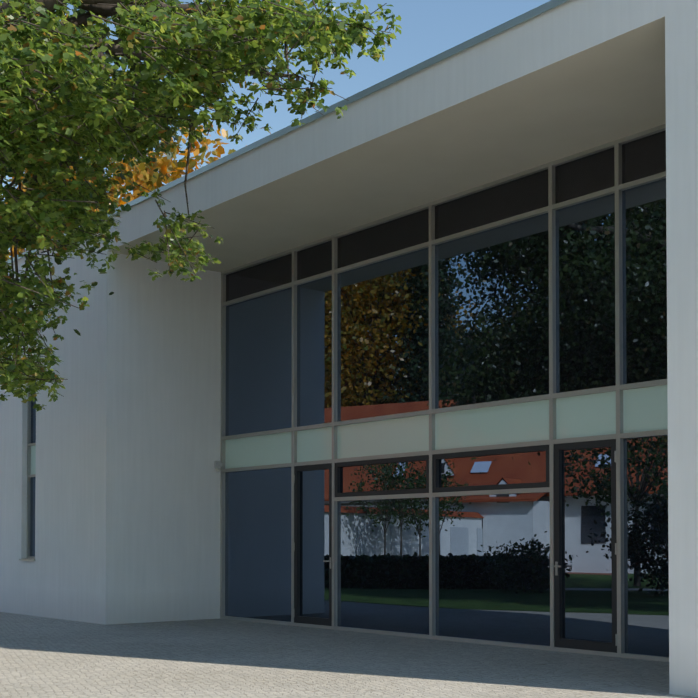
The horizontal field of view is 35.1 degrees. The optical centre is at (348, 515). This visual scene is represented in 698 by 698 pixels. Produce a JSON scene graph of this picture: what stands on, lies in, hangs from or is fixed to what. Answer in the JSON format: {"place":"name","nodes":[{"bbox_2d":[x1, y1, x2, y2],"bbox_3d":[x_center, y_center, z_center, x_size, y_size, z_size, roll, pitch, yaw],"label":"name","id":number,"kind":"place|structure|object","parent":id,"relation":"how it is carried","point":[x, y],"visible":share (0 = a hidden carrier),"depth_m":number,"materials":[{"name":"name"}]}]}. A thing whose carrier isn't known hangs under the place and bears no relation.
{"place":"outdoors","nodes":[
{"label":"outdoors","id":0,"kind":"place"},
{"bbox_2d":[0,0,550,256],"label":"sky","id":1,"kind":"structure","parent":0,"point":[430,28],"materials":[{"name":"blue"}]},
{"bbox_2d":[0,612,697,697],"bbox_3d":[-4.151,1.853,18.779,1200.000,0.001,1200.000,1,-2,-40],"label":"paved ground","id":2,"kind":"structure","parent":0,"point":[43,657],"depth_m":12.64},
{"bbox_2d":[0,104,246,259],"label":"tree","id":3,"kind":"object","parent":2,"relation":"on","point":[146,179],"visible":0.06,"depth_m":41.88,"materials":[{"name":"orange plant"}]},
{"bbox_2d":[0,0,697,696],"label":"building walls","id":4,"kind":"structure","parent":2,"relation":"on","point":[128,422],"depth_m":19.14,"materials":[{"name":"white paint"}]},
{"bbox_2d":[214,461,221,471],"bbox_3d":[-2.381,-0.911,20.198,0.125,0.210,0.206,1,-2,-40],"label":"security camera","id":5,"kind":"object","parent":4,"relation":"attached to","point":[217,464],"visible":1,"depth_m":20.18,"materials":[{"name":"grey plastic"}]},
{"bbox_2d":[0,0,569,263],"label":"roof edge trim","id":6,"kind":"structure","parent":4,"relation":"on","point":[515,21],"depth_m":13.61,"materials":[{"name":"grey metal"}]},
{"bbox_2d":[19,124,668,661],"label":"aluminium glazing frames","id":7,"kind":"structure","parent":4,"relation":"attached to","point":[551,396],"depth_m":16.02,"materials":[{"name":"grey metal"}]},
{"bbox_2d":[30,178,668,656],"bbox_3d":[-0.181,-1.090,17.382,1.740,5.720,14.616,1,-2,-49],"label":"window glass","id":8,"kind":"object","parent":7,"relation":"in","point":[492,344],"visible":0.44,"depth_m":15.64,"materials":[{"name":"glass"}]},
{"bbox_2d":[31,385,667,474],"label":"glazing spandrels","id":9,"kind":"object","parent":7,"relation":"in","point":[645,409],"visible":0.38,"depth_m":15.64,"materials":[{"name":"green glass"}]},
{"bbox_2d":[226,130,665,300],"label":"panels","id":10,"kind":"object","parent":7,"relation":"in","point":[643,157],"visible":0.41,"depth_m":15.69,"materials":[{"name":"black glass"}]},
{"bbox_2d":[294,439,616,652],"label":"glazed door frames","id":11,"kind":"structure","parent":7,"relation":"in","point":[560,641],"depth_m":14.88,"materials":[{"name":"grey metal"}]},
{"bbox_2d":[109,16,665,271],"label":"soffit","id":12,"kind":"structure","parent":4,"relation":"attached to","point":[610,90],"depth_m":14.07,"materials":[{"name":"white paint"}]},
{"label":"lawn","id":13,"kind":"structure","parent":0,"visible":0},
{"bbox_2d":[0,0,390,396],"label":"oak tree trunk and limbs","id":14,"kind":"object","parent":13,"relation":"on","point":[104,8],"visible":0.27,"depth_m":8.97,"materials":[{"name":"brown plant"}]},
{"bbox_2d":[1,0,291,341],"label":"oak leaves crown","id":15,"kind":"object","parent":14,"relation":"attached to","point":[127,207],"visible":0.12,"depth_m":12.40},
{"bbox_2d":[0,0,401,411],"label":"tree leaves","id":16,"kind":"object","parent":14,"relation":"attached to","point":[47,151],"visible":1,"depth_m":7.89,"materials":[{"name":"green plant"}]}
]}

